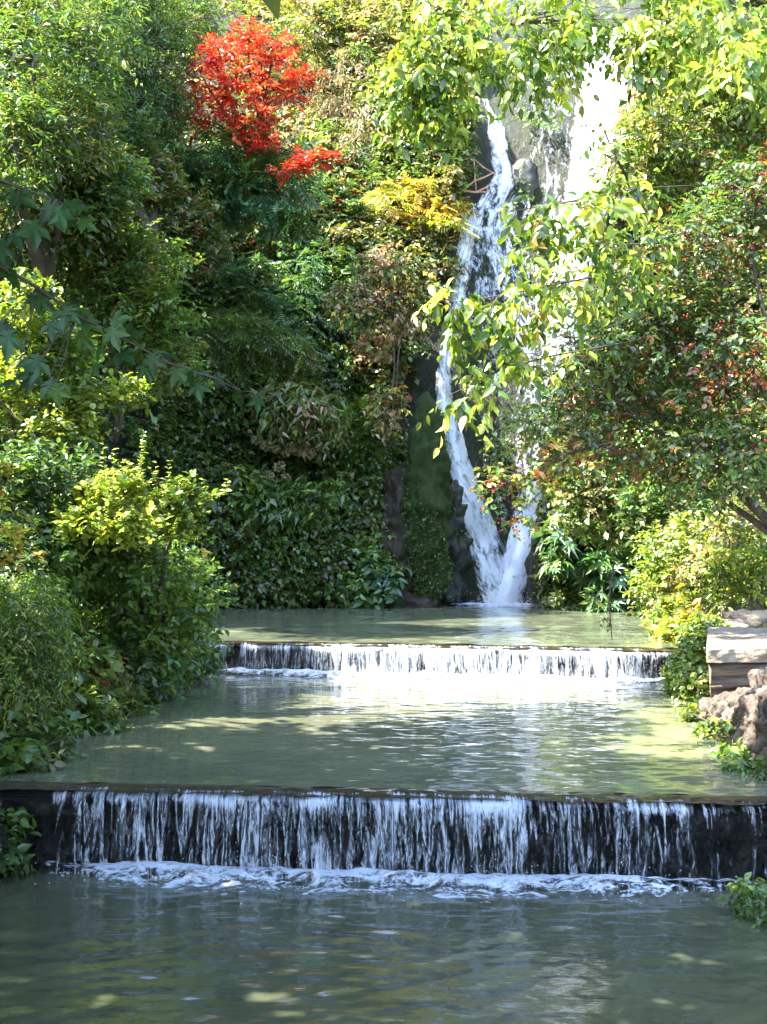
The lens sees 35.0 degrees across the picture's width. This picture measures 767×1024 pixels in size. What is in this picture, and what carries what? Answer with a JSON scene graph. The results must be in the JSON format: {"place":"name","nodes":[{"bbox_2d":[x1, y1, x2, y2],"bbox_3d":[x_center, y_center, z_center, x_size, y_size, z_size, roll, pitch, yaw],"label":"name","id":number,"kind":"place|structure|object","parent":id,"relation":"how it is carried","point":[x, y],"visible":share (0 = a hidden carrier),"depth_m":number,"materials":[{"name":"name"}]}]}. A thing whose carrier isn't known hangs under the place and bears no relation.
{"place":"outdoors","nodes":[
{"label":"outdoors","id":0,"kind":"place"},
{"bbox_2d":[325,549,412,608],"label":"shrub","id":1,"kind":"object","parent":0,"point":[376,581],"visible":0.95,"depth_m":41.53,"materials":[{"name":"green plant"}]},
{"bbox_2d":[0,868,766,1023],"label":"front pool","id":2,"kind":"structure","parent":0,"point":[76,948],"depth_m":9.49,"materials":[{"name":"liquid"}]},
{"bbox_2d":[0,803,41,880],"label":"herb","id":3,"kind":"object","parent":2,"relation":"on","point":[11,855],"visible":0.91,"depth_m":11.88,"materials":[{"name":"green plant"}]},
{"bbox_2d":[0,781,766,903],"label":"weir","id":4,"kind":"object","parent":2,"relation":"on","point":[717,838],"visible":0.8,"depth_m":11.78,"materials":[{"name":"stone"}]},
{"bbox_2d":[46,860,756,902],"bbox_3d":[0.143,3.455,11.159,7.656,0.182,1.188,0,-2,6],"label":"foam","id":5,"kind":"object","parent":2,"relation":"on","point":[494,880],"visible":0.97,"depth_m":11.45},
{"bbox_2d":[713,872,766,930],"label":"herb","id":6,"kind":"object","parent":2,"relation":"on","point":[746,892],"visible":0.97,"depth_m":10.41,"materials":[{"name":"green plant"}]},
{"bbox_2d":[0,673,766,795],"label":"pool","id":7,"kind":"structure","parent":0,"point":[289,730],"depth_m":15.34,"materials":[{"name":"liquid"}]},
{"bbox_2d":[0,717,88,778],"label":"herb","id":8,"kind":"object","parent":7,"relation":"on","point":[63,751],"visible":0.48,"depth_m":13.27,"materials":[{"name":"green plant"}]},
{"bbox_2d":[81,628,188,702],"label":"herb","id":9,"kind":"object","parent":7,"relation":"on","point":[158,691],"visible":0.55,"depth_m":19.00,"materials":[{"name":"green plant"}]},
{"bbox_2d":[175,626,233,682],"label":"shrub","id":10,"kind":"object","parent":7,"relation":"on","point":[215,665],"visible":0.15,"depth_m":23.37,"materials":[{"name":"green plant"}]},
{"bbox_2d":[218,667,663,685],"bbox_3d":[1.133,3.117,22.906,10.037,0.201,1.114,-1,-2,14],"label":"foam","id":11,"kind":"object","parent":7,"relation":"on","point":[429,674],"visible":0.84,"depth_m":23.12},
{"bbox_2d":[204,640,707,685],"bbox_3d":[0.993,3.425,22.996,11.414,1.928,2.060,-1,-2,14],"label":"weir","id":12,"kind":"object","parent":7,"relation":"in","point":[603,662],"visible":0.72,"depth_m":23.41,"materials":[{"name":"liquid"}]},
{"bbox_2d":[717,747,766,781],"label":"herb","id":13,"kind":"object","parent":7,"relation":"on","point":[757,764],"visible":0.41,"depth_m":13.08,"materials":[{"name":"green plant"}]},
{"bbox_2d":[0,0,766,782],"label":"gorge slopes","id":14,"kind":"structure","parent":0,"point":[554,162],"depth_m":46.35,"materials":[{"name":"grey stone"}]},
{"bbox_2d":[0,809,9,869],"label":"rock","id":15,"kind":"object","parent":14,"relation":"on","point":[4,837],"visible":0.2,"depth_m":11.79,"materials":[{"name":"stone"}]},
{"bbox_2d":[0,674,89,746],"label":"herb","id":16,"kind":"object","parent":14,"relation":"on","point":[67,707],"visible":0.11,"depth_m":14.84,"materials":[{"name":"green plant"}]},
{"bbox_2d":[0,174,98,270],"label":"maple branch","id":17,"kind":"object","parent":14,"relation":"on","point":[58,215],"visible":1,"depth_m":5.26,"materials":[{"name":"green plant"}]},
{"bbox_2d":[0,560,100,736],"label":"conifer shrub","id":18,"kind":"object","parent":14,"relation":"on","point":[32,641],"visible":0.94,"depth_m":13.67,"materials":[{"name":"green plant"}]},
{"bbox_2d":[0,430,115,617],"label":"bush","id":19,"kind":"object","parent":14,"relation":"on","point":[35,475],"visible":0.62,"depth_m":17.67,"materials":[{"name":"green plant"}]},
{"bbox_2d":[22,550,47,573],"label":"sprig","id":20,"kind":"object","parent":19,"relation":"attached to","point":[38,554],"visible":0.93,"depth_m":16.46,"materials":[{"name":"yellow plant"}]},
{"bbox_2d":[0,267,158,509],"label":"shrub","id":21,"kind":"object","parent":14,"relation":"on","point":[68,415],"visible":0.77,"depth_m":20.48,"materials":[{"name":"green plant"}]},
{"bbox_2d":[0,0,162,291],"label":"tree","id":22,"kind":"object","parent":14,"relation":"on","point":[43,119],"visible":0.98,"depth_m":25.98,"materials":[{"name":"green plant"}]},
{"bbox_2d":[0,134,162,307],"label":"shrub","id":23,"kind":"object","parent":14,"relation":"on","point":[96,193],"visible":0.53,"depth_m":27.57,"materials":[{"name":"green plant"}]},
{"bbox_2d":[50,689,132,737],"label":"herb","id":24,"kind":"object","parent":14,"relation":"on","point":[98,720],"visible":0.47,"depth_m":15.93,"materials":[{"name":"green plant"}]},
{"bbox_2d":[51,639,163,718],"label":"herb","id":25,"kind":"object","parent":14,"relation":"on","point":[127,688],"visible":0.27,"depth_m":17.49,"materials":[{"name":"green plant"}]},
{"bbox_2d":[24,192,215,441],"bbox_3d":[-6.236,-4.713,28.979,4.440,5.992,3.782,0,-2,0],"label":"tree","id":26,"kind":"object","parent":14,"relation":"on","point":[121,288],"visible":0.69,"depth_m":28.56,"materials":[{"name":"green plant"}]},
{"bbox_2d":[18,489,239,692],"bbox_3d":[-3.982,1.493,20.204,3.124,3.715,5.403,0,-2,0],"label":"bush","id":27,"kind":"object","parent":14,"relation":"on","point":[178,631],"visible":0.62,"depth_m":19.15,"materials":[{"name":"green plant"}]},
{"bbox_2d":[0,264,264,414],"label":"maple branch","id":28,"kind":"object","parent":14,"relation":"on","point":[34,366],"visible":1,"depth_m":5.53,"materials":[{"name":"green plant"}]},
{"bbox_2d":[47,429,232,654],"bbox_3d":[-3.963,0.595,18.207,2.438,3.592,2.780,2,-3,-39],"label":"bush","id":29,"kind":"object","parent":14,"relation":"on","point":[128,521],"visible":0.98,"depth_m":17.72,"materials":[{"name":"green plant"}]},
{"bbox_2d":[192,547,212,577],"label":"sprig","id":30,"kind":"object","parent":29,"relation":"attached to","point":[204,551],"visible":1,"depth_m":17.99,"materials":[{"name":"green plant"}]},
{"bbox_2d":[51,0,231,243],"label":"tree","id":31,"kind":"object","parent":14,"relation":"on","point":[175,30],"visible":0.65,"depth_m":38.91,"materials":[{"name":"green plant"}]},
{"bbox_2d":[102,140,246,292],"bbox_3d":[-7.176,-9.451,39.082,4.981,4.824,3.802,1,-3,-30],"label":"shrub","id":32,"kind":"object","parent":14,"relation":"on","point":[193,223],"visible":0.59,"depth_m":38.73,"materials":[{"name":"green plant"}]},
{"bbox_2d":[0,0,468,774],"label":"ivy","id":33,"kind":"object","parent":14,"relation":"on","point":[194,446],"visible":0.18,"depth_m":44.17,"materials":[{"name":"green plant"}]},
{"bbox_2d":[0,463,36,574],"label":"sprig","id":34,"kind":"object","parent":33,"relation":"on","point":[19,532],"visible":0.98,"depth_m":15.06,"materials":[{"name":"green plant"}]},
{"bbox_2d":[0,0,483,253],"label":"undergrowth","id":35,"kind":"object","parent":14,"relation":"on","point":[455,172],"visible":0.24,"depth_m":49.13,"materials":[{"name":"green plant"}]},
{"bbox_2d":[158,108,330,274],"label":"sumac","id":36,"kind":"object","parent":14,"relation":"on","point":[243,188],"visible":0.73,"depth_m":41.24,"materials":[{"name":"green plant"}]},
{"bbox_2d":[169,303,335,411],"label":"shrub","id":37,"kind":"object","parent":14,"relation":"on","point":[257,349],"visible":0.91,"depth_m":42.27,"materials":[{"name":"green plant"}]},
{"bbox_2d":[167,14,347,187],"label":"red maple","id":38,"kind":"object","parent":14,"relation":"on","point":[265,107],"visible":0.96,"depth_m":40.40,"materials":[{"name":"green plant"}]},
{"bbox_2d":[188,461,336,608],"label":"ivy curtain","id":39,"kind":"object","parent":14,"relation":"hanging from","point":[266,572],"visible":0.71,"depth_m":41.74,"materials":[{"name":"green plant"}]},
{"bbox_2d":[173,324,368,456],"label":"ivy curtain","id":40,"kind":"object","parent":14,"relation":"hanging from","point":[215,410],"visible":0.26,"depth_m":44.52,"materials":[{"name":"green plant"}]},
{"bbox_2d":[192,462,350,565],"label":"shrub","id":41,"kind":"object","parent":14,"relation":"on","point":[331,504],"visible":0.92,"depth_m":41.63,"materials":[{"name":"green plant"}]},
{"bbox_2d":[262,0,280,19],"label":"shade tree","id":42,"kind":"object","parent":14,"relation":"on","point":[273,6],"visible":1,"depth_m":4.67,"materials":[{"name":"green plant"}]},
{"bbox_2d":[558,119,647,208],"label":"leafy branch","id":43,"kind":"object","parent":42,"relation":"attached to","point":[626,166],"visible":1,"depth_m":12.12,"materials":[{"name":"green plant"}]},
{"bbox_2d":[182,221,385,352],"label":"shrub","id":44,"kind":"object","parent":14,"relation":"on","point":[243,268],"visible":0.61,"depth_m":45.57,"materials":[{"name":"green plant"}]},
{"bbox_2d":[235,395,336,483],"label":"shrub","id":45,"kind":"object","parent":14,"relation":"on","point":[277,454],"visible":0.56,"depth_m":44.09,"materials":[{"name":"green plant"}]},
{"bbox_2d":[204,167,373,268],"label":"shrub","id":46,"kind":"object","parent":14,"relation":"on","point":[337,201],"visible":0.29,"depth_m":47.06,"materials":[{"name":"green plant"}]},
{"bbox_2d":[241,374,359,467],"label":"shrub","id":47,"kind":"object","parent":14,"relation":"on","point":[303,413],"visible":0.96,"depth_m":41.83,"materials":[{"name":"green plant"}]},
{"bbox_2d":[233,0,432,72],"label":"shrub","id":48,"kind":"object","parent":14,"relation":"on","point":[311,30],"visible":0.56,"depth_m":52.77,"materials":[{"name":"green plant"}]},
{"bbox_2d":[278,46,387,193],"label":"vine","id":49,"kind":"object","parent":14,"relation":"hanging from","point":[334,102],"visible":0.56,"depth_m":50.91,"materials":[{"name":"green plant"}]},
{"bbox_2d":[281,469,401,607],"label":"ivy curtain","id":50,"kind":"object","parent":14,"relation":"on","point":[357,518],"visible":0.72,"depth_m":42.41,"materials":[{"name":"green plant"}]},
{"bbox_2d":[295,394,408,491],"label":"shrub","id":51,"kind":"object","parent":14,"relation":"on","point":[364,444],"visible":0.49,"depth_m":44.51,"materials":[{"name":"green plant"}]},
{"bbox_2d":[310,148,412,263],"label":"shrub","id":52,"kind":"object","parent":14,"relation":"on","point":[371,170],"visible":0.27,"depth_m":47.66,"materials":[{"name":"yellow plant"}]},
{"bbox_2d":[319,240,442,446],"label":"shrub","id":53,"kind":"object","parent":14,"relation":"on","point":[368,311],"visible":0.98,"depth_m":42.59,"materials":[{"name":"green plant"}]},
{"bbox_2d":[342,276,425,411],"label":"shrub","id":54,"kind":"object","parent":14,"relation":"on","point":[383,357],"visible":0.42,"depth_m":44.86,"materials":[{"name":"green plant"}]},
{"bbox_2d":[377,461,414,593],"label":"rock","id":55,"kind":"object","parent":14,"relation":"on","point":[392,490],"visible":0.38,"depth_m":43.33,"materials":[{"name":"grey stone"}]},
{"bbox_2d":[382,591,439,607],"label":"stone","id":56,"kind":"object","parent":14,"relation":"on","point":[410,600],"visible":0.44,"depth_m":42.49,"materials":[{"name":"grey stone"}]},
{"bbox_2d":[353,205,469,312],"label":"shrub","id":57,"kind":"object","parent":14,"relation":"on","point":[436,261],"visible":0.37,"depth_m":46.16,"materials":[{"name":"green plant"}]},
{"bbox_2d":[351,167,482,264],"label":"shrub","id":58,"kind":"object","parent":14,"relation":"on","point":[428,217],"visible":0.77,"depth_m":46.37,"materials":[{"name":"yellow plant"}]},
{"bbox_2d":[460,157,494,192],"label":"dead root","id":59,"kind":"object","parent":58,"relation":"on","point":[475,181],"visible":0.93,"depth_m":47.20,"materials":[{"name":"brown wood"}]},
{"bbox_2d":[399,392,455,606],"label":"boulder","id":60,"kind":"object","parent":14,"relation":"on","point":[426,503],"visible":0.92,"depth_m":42.60,"materials":[{"name":"green stone"}]},
{"bbox_2d":[377,69,481,190],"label":"shrub","id":61,"kind":"object","parent":14,"relation":"on","point":[470,158],"visible":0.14,"depth_m":47.13,"materials":[{"name":"green plant"}]},
{"bbox_2d":[439,479,473,605],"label":"rock","id":62,"kind":"object","parent":14,"relation":"on","point":[460,554],"visible":0.3,"depth_m":44.05,"materials":[{"name":"grey stone"}]},
{"bbox_2d":[405,92,559,539],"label":"moss","id":63,"kind":"object","parent":14,"relation":"attached to","point":[504,488],"visible":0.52,"depth_m":45.22,"materials":[{"name":"green plant"}]},
{"bbox_2d":[510,158,536,200],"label":"boulder","id":64,"kind":"object","parent":14,"relation":"on","point":[526,167],"visible":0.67,"depth_m":47.38,"materials":[{"name":"grey stone"}]},
{"bbox_2d":[435,27,644,606],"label":"waterfall","id":65,"kind":"structure","parent":14,"relation":"on","point":[501,572],"depth_m":45.41,"materials":[{"name":"liquid"}]},
{"bbox_2d":[356,0,766,176],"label":"drooping tree","id":66,"kind":"object","parent":14,"relation":"on","point":[716,40],"visible":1,"depth_m":23.62,"materials":[{"name":"green plant"}]},
{"bbox_2d":[385,0,766,608],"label":"creeper","id":67,"kind":"object","parent":14,"relation":"on","point":[753,299],"visible":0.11,"depth_m":44.44,"materials":[{"name":"green plant"}]},
{"bbox_2d":[528,494,624,610],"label":"ivy curtain","id":68,"kind":"object","parent":14,"relation":"attached to","point":[554,597],"visible":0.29,"depth_m":41.50,"materials":[{"name":"green plant"}]},
{"bbox_2d":[487,143,766,548],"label":"berry bush","id":69,"kind":"object","parent":14,"relation":"on","point":[690,437],"visible":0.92,"depth_m":20.48,"materials":[{"name":"green plant"}]},
{"bbox_2d":[466,436,615,544],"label":"berry branch","id":70,"kind":"object","parent":69,"relation":"attached to","point":[560,466],"visible":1,"depth_m":19.70,"materials":[{"name":"green plant"}]},
{"bbox_2d":[416,330,690,458],"bbox_3d":[3.006,-1.909,17.632,1.450,2.805,8.337,-1,-3,31],"label":"leafy branch","id":71,"kind":"object","parent":69,"relation":"attached to","point":[458,408],"visible":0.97,"depth_m":14.54,"materials":[{"name":"green plant"}]},
{"bbox_2d":[411,246,725,388],"bbox_3d":[3.410,-3.062,17.490,1.940,3.473,8.972,-1,-3,33],"label":"leafy branch","id":72,"kind":"object","parent":69,"relation":"attached to","point":[502,322],"visible":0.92,"depth_m":14.58,"materials":[{"name":"green plant"}]},
{"bbox_2d":[497,175,707,284],"bbox_3d":[3.631,-4.408,18.424,1.794,3.502,8.734,-1,-2,21],"label":"leafy branch","id":73,"kind":"object","parent":69,"relation":"attached to","point":[629,209],"visible":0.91,"depth_m":14.93,"materials":[{"name":"green plant"}]},
{"bbox_2d":[593,564,623,651],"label":"leafy branch","id":74,"kind":"object","parent":69,"relation":"attached to","point":[609,624],"visible":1,"depth_m":20.95,"materials":[{"name":"green plant"}]},
{"bbox_2d":[497,220,736,325],"bbox_3d":[4.129,-3.630,17.761,1.882,2.858,8.140,-1,-3,33],"label":"leafy branch","id":75,"kind":"object","parent":69,"relation":"attached to","point":[604,246],"visible":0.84,"depth_m":15.37,"materials":[{"name":"green plant"}]},
{"bbox_2d":[543,445,733,565],"bbox_3d":[7.456,-0.201,35.181,3.904,3.936,5.727,2,-3,-38],"label":"shrub","id":76,"kind":"object","parent":14,"relation":"on","point":[622,521],"visible":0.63,"depth_m":35.12,"materials":[{"name":"green plant"}]},
{"bbox_2d":[606,21,739,146],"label":"shrub","id":77,"kind":"object","parent":14,"relation":"on","point":[635,94],"visible":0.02,"depth_m":45.60,"materials":[{"name":"green plant"}]},
{"bbox_2d":[588,34,766,223],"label":"shrub","id":78,"kind":"object","parent":14,"relation":"on","point":[684,156],"visible":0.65,"depth_m":30.35,"materials":[{"name":"green plant"}]},
{"bbox_2d":[706,626,766,695],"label":"stone wall","id":79,"kind":"structure","parent":14,"relation":"on","point":[735,655],"depth_m":16.95,"materials":[{"name":"beige stone"}]},
{"bbox_2d":[657,611,750,757],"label":"creeping vine","id":80,"kind":"object","parent":79,"relation":"attached to","point":[685,678],"visible":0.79,"depth_m":19.89,"materials":[{"name":"green plant"}]},
{"bbox_2d":[716,598,765,618],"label":"stone","id":81,"kind":"object","parent":14,"relation":"on","point":[756,607],"visible":0.27,"depth_m":26.61,"materials":[{"name":"grey stone"}]},
{"bbox_2d":[718,686,766,768],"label":"rubble wall","id":82,"kind":"structure","parent":14,"relation":"on","point":[744,712],"depth_m":14.47,"materials":[{"name":"stone"}]},
{"bbox_2d":[698,691,730,725],"bbox_3d":[4.646,2.812,16.639,0.543,0.750,0.764,0,-2,0],"label":"boulder","id":83,"kind":"object","parent":82,"relation":"on","point":[715,704],"visible":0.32,"depth_m":16.38,"materials":[{"name":"stone"}]},
{"bbox_2d":[748,667,766,687],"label":"boulder","id":84,"kind":"object","parent":82,"relation":"on","point":[757,677],"visible":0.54,"depth_m":15.75,"materials":[{"name":"stone"}]},
{"bbox_2d":[724,608,766,627],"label":"stone","id":85,"kind":"object","parent":14,"relation":"on","point":[754,618],"visible":0.45,"depth_m":25.08,"materials":[{"name":"grey stone"}]},
{"bbox_2d":[121,605,712,647],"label":"pool","id":86,"kind":"structure","parent":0,"point":[508,625],"depth_m":30.26,"materials":[{"name":"green liquid"}]},
{"bbox_2d":[457,602,530,607],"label":"foam","id":87,"kind":"object","parent":86,"relation":"on","point":[500,604],"visible":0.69,"depth_m":43.04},
{"bbox_2d":[524,519,544,606],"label":"rock","id":88,"kind":"object","parent":86,"relation":"on","point":[529,564],"visible":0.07,"depth_m":42.97,"materials":[{"name":"grey stone"}]},
{"bbox_2d":[529,504,653,612],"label":"fig shrub","id":89,"kind":"object","parent":86,"relation":"on","point":[589,573],"visible":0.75,"depth_m":39.23,"materials":[{"name":"green plant"}]},
{"bbox_2d":[638,588,713,647],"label":"bush","id":90,"kind":"object","parent":86,"relation":"on","point":[675,612],"visible":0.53,"depth_m":25.42,"materials":[{"name":"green plant"}]},
{"bbox_2d":[619,495,766,628],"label":"bush","id":91,"kind":"object","parent":86,"relation":"on","point":[717,567],"visible":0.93,"depth_m":27.18,"materials":[{"name":"green plant"}]},
{"bbox_2d":[705,619,749,627],"bbox_3d":[7.020,2.413,24.929,0.905,0.461,0.938,0,-2,0],"label":"stone","id":92,"kind":"object","parent":86,"relation":"on","point":[738,623],"visible":0.23,"depth_m":24.75,"materials":[{"name":"beige stone"}]}
]}

